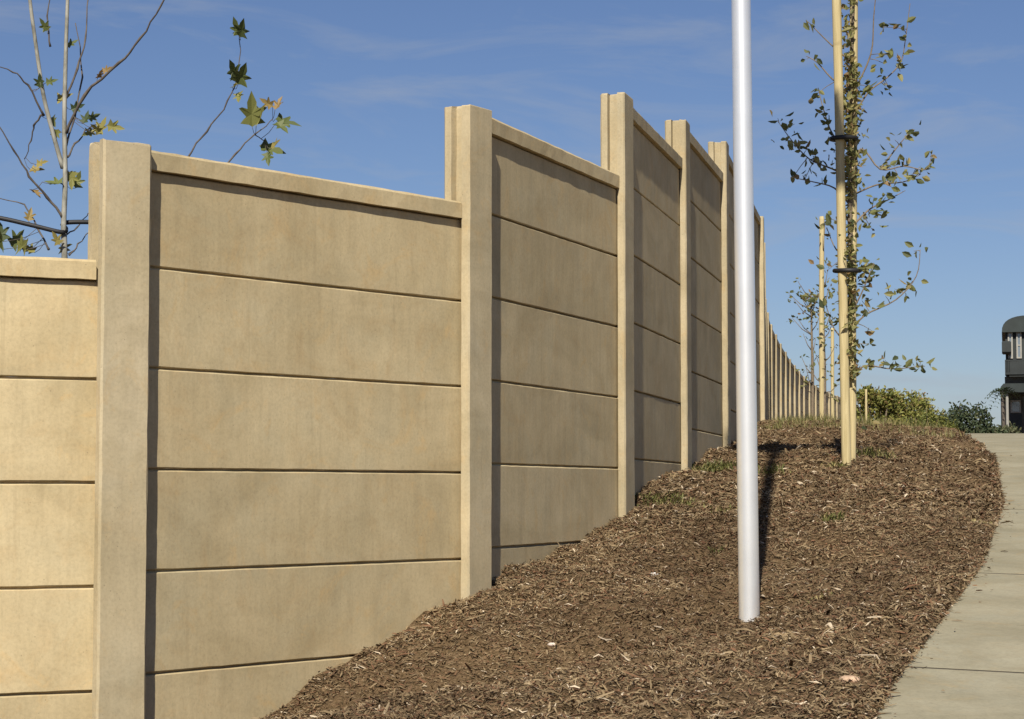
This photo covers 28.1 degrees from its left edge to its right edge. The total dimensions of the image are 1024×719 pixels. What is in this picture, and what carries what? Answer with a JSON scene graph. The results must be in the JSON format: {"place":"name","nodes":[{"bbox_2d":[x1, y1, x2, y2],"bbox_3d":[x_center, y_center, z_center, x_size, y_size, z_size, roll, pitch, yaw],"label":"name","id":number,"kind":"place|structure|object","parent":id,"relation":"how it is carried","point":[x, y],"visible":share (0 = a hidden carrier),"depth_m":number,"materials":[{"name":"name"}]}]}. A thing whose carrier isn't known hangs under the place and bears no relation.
{"place":"outdoors","nodes":[
{"label":"outdoors","id":0,"kind":"place"},
{"bbox_2d":[0,418,1020,718],"bbox_3d":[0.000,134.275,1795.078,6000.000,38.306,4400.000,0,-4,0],"label":"ground","id":1,"kind":"structure","parent":0,"point":[460,677],"depth_m":9.67,"materials":[{"name":"brown wood"}]},
{"bbox_2d":[0,0,164,257],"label":"bare tree","id":2,"kind":"object","parent":1,"relation":"on","point":[18,242],"visible":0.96,"depth_m":11.29,"materials":[{"name":"grey plant"}]},
{"bbox_2d":[188,17,300,165],"bbox_3d":[-1.607,-0.325,11.285,0.822,3.159,0.320,-1,-4,19],"label":"bare tree","id":3,"kind":"object","parent":1,"relation":"on","point":[252,112],"visible":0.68,"depth_m":11.25,"materials":[{"name":"green plant"}]},
{"bbox_2d":[0,92,856,718],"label":"concrete wall","id":4,"kind":"structure","parent":1,"relation":"on","point":[350,418],"depth_m":9.92,"materials":[{"name":"beige concrete"}]},
{"bbox_2d":[635,489,673,506],"bbox_3d":[0.947,0.928,13.303,0.353,0.174,0.406,0,-4,0],"label":"weed","id":5,"kind":"object","parent":1,"relation":"on","point":[657,500],"visible":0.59,"depth_m":13.30,"materials":[{"name":"green plant"}]},
{"bbox_2d":[650,487,708,508],"bbox_3d":[1.112,0.923,13.303,0.388,0.188,0.381,4,-5,-44],"label":"weed","id":6,"kind":"object","parent":1,"relation":"on","point":[679,499],"visible":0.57,"depth_m":13.29,"materials":[{"name":"green plant"}]},
{"bbox_2d":[691,459,736,471],"bbox_3d":[1.492,0.832,15.482,0.526,0.226,0.713,-2,-4,30],"label":"weed","id":7,"kind":"object","parent":1,"relation":"on","point":[715,467],"visible":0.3,"depth_m":15.46,"materials":[{"name":"green plant"}]},
{"bbox_2d":[708,545,724,553],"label":"weed","id":8,"kind":"object","parent":1,"relation":"on","point":[714,549],"visible":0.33,"depth_m":11.28,"materials":[{"name":"green plant"}]},
{"bbox_2d":[710,504,736,512],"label":"weed","id":9,"kind":"object","parent":1,"relation":"on","point":[721,510],"visible":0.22,"depth_m":13.08,"materials":[{"name":"green plant"}]},
{"bbox_2d":[731,0,759,621],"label":"lamp post","id":10,"kind":"object","parent":1,"relation":"on","point":[747,477],"visible":0.8,"depth_m":9.48,"materials":[{"name":"silver metal"}]},
{"bbox_2d":[758,463,791,475],"bbox_3d":[1.831,0.796,14.656,0.374,0.147,0.284,2,-4,-24],"label":"weed","id":11,"kind":"object","parent":1,"relation":"on","point":[775,469],"visible":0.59,"depth_m":14.64,"materials":[{"name":"green plant"}]},
{"bbox_2d":[786,277,825,416],"bbox_3d":[5.618,0.368,39.078,0.766,3.830,0.837,0,-4,0],"label":"young tree","id":12,"kind":"object","parent":1,"relation":"on","point":[805,297],"visible":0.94,"depth_m":39.07,"materials":[{"name":"green plant"}]},
{"bbox_2d":[800,589,832,604],"bbox_3d":[1.405,1.117,9.469,0.161,0.116,0.128,-2,-4,24],"label":"weed","id":13,"kind":"object","parent":1,"relation":"on","point":[830,592],"visible":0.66,"depth_m":9.46,"materials":[{"name":"green plant"}]},
{"bbox_2d":[819,216,823,419],"bbox_3d":[5.017,-0.294,33.088,0.123,4.074,0.090,0,-4,0],"label":"stake","id":14,"kind":"object","parent":1,"relation":"on","point":[821,328],"visible":0.77,"depth_m":33.07,"materials":[{"name":"brown wood"}]},
{"bbox_2d":[805,217,838,416],"bbox_3d":[5.056,-0.393,33.131,0.577,3.871,0.653,0,-4,0],"label":"young tree","id":15,"kind":"object","parent":1,"relation":"on","point":[825,359],"visible":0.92,"depth_m":33.10,"materials":[{"name":"pine wood"},{"name":"black rubber"}]},
{"bbox_2d":[819,510,844,521],"bbox_3d":[1.871,0.934,11.984,0.173,0.110,0.186,0,-4,0],"label":"weed","id":16,"kind":"object","parent":1,"relation":"on","point":[831,516],"visible":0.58,"depth_m":11.96,"materials":[{"name":"green plant"}]},
{"bbox_2d":[831,328,833,419],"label":"stake","id":17,"kind":"object","parent":1,"relation":"on","point":[832,370],"visible":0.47,"depth_m":46.05,"materials":[{"name":"brown wood"}]},
{"bbox_2d":[829,0,861,465],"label":"stake","id":18,"kind":"object","parent":1,"relation":"on","point":[842,270],"visible":0.96,"depth_m":15.18,"materials":[{"name":"brown wood"}]},
{"bbox_2d":[839,675,859,681],"bbox_3d":[1.148,1.085,6.925,0.080,0.028,0.050,0,-4,0],"label":"stone","id":19,"kind":"object","parent":1,"relation":"on","point":[848,677],"visible":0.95,"depth_m":6.91,"materials":[{"name":"beige stone"}]},
{"bbox_2d":[768,0,936,429],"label":"young tree","id":20,"kind":"object","parent":1,"relation":"on","point":[852,92],"visible":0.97,"depth_m":15.32,"materials":[{"name":"green plant"}]},
{"bbox_2d":[848,0,857,461],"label":"stake","id":21,"kind":"object","parent":1,"relation":"on","point":[852,383],"visible":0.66,"depth_m":15.30,"materials":[{"name":"brown wood"}]},
{"bbox_2d":[757,411,964,437],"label":"grass","id":22,"kind":"structure","parent":1,"relation":"on","point":[825,419],"depth_m":21.93,"materials":[{"name":"green plant"}]},
{"bbox_2d":[825,445,901,459],"bbox_3d":[2.839,0.759,16.259,0.571,0.159,0.451,-2,-4,32],"label":"weed","id":23,"kind":"object","parent":1,"relation":"on","point":[873,452],"visible":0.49,"depth_m":16.21,"materials":[{"name":"green plant"}]},
{"bbox_2d":[865,389,866,419],"bbox_3d":[6.587,1.381,37.990,0.053,1.657,0.051,0,-4,0],"label":"stake","id":24,"kind":"object","parent":1,"relation":"on","point":[866,403],"visible":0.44,"depth_m":38.01,"materials":[{"name":"brown wood"}]},
{"bbox_2d":[856,383,904,422],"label":"shrub","id":25,"kind":"object","parent":1,"relation":"on","point":[878,401],"visible":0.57,"depth_m":43.70,"materials":[{"name":"green plant"}]},
{"bbox_2d":[873,388,943,423],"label":"shrub","id":26,"kind":"object","parent":1,"relation":"on","point":[918,402],"visible":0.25,"depth_m":46.83,"materials":[{"name":"green plant"}]},
{"bbox_2d":[901,407,958,430],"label":"shrub","id":27,"kind":"object","parent":1,"relation":"on","point":[933,418],"visible":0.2,"depth_m":44.87,"materials":[{"name":"green plant"}]},
{"bbox_2d":[940,399,1007,432],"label":"shrub","id":28,"kind":"object","parent":1,"relation":"on","point":[960,415],"visible":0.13,"depth_m":57.85,"materials":[{"name":"green plant"}]},
{"bbox_2d":[954,515,995,528],"bbox_3d":[2.755,1.020,12.044,0.298,0.202,0.249,-2,-4,32],"label":"weed","id":29,"kind":"object","parent":1,"relation":"on","point":[978,522],"visible":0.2,"depth_m":12.06,"materials":[{"name":"green plant"}]},
{"bbox_2d":[987,387,1019,426],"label":"palm","id":30,"kind":"object","parent":1,"relation":"on","point":[1002,401],"visible":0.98,"depth_m":67.98,"materials":[{"name":"green plant"}]},
{"bbox_2d":[996,421,1021,432],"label":"shrub","id":31,"kind":"object","parent":1,"relation":"on","point":[1010,429],"visible":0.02,"depth_m":65.50,"materials":[{"name":"green plant"}]},
{"bbox_2d":[0,0,1023,427],"label":"sky","id":32,"kind":"structure","parent":0,"point":[368,85],"materials":[{"name":"blue"}]},
{"bbox_2d":[820,461,847,468],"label":"weed","id":33,"kind":"object","parent":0,"point":[834,463],"visible":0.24,"depth_m":14.87,"materials":[{"name":"green plant"}]},
{"bbox_2d":[877,433,1023,718],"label":"sidewalk","id":34,"kind":"structure","parent":0,"point":[986,632],"depth_m":7.89,"materials":[{"name":"concrete"}]},
{"bbox_2d":[905,509,1023,672],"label":"sidewalk joints","id":35,"kind":"object","parent":34,"relation":"on","point":[969,669],"visible":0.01,"depth_m":7.33,"materials":[{"name":"grey concrete"}]},
{"bbox_2d":[1000,315,1023,432],"bbox_3d":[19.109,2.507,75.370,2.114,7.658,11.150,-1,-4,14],"label":"house","id":36,"kind":"structure","parent":0,"point":[1013,339],"depth_m":71.91,"materials":[{"name":"stone"}]},
{"bbox_2d":[1008,332,1012,358],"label":"window","id":37,"kind":"structure","parent":36,"relation":"in","point":[1010,334],"depth_m":72.06,"materials":[{"name":"white glass"}]},
{"bbox_2d":[1010,400,1020,412],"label":"window","id":38,"kind":"structure","parent":36,"relation":"in","point":[1016,407],"depth_m":71.92,"materials":[{"name":"grey glass"}]},
{"bbox_2d":[1009,414,1021,432],"bbox_3d":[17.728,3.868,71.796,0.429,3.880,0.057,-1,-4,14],"label":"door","id":39,"kind":"structure","parent":36,"relation":"in","point":[1013,418],"depth_m":71.87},
{"bbox_2d":[1016,332,1021,358],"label":"window","id":40,"kind":"structure","parent":36,"relation":"in","point":[1018,334],"depth_m":72.03,"materials":[{"name":"white glass"}]}
]}

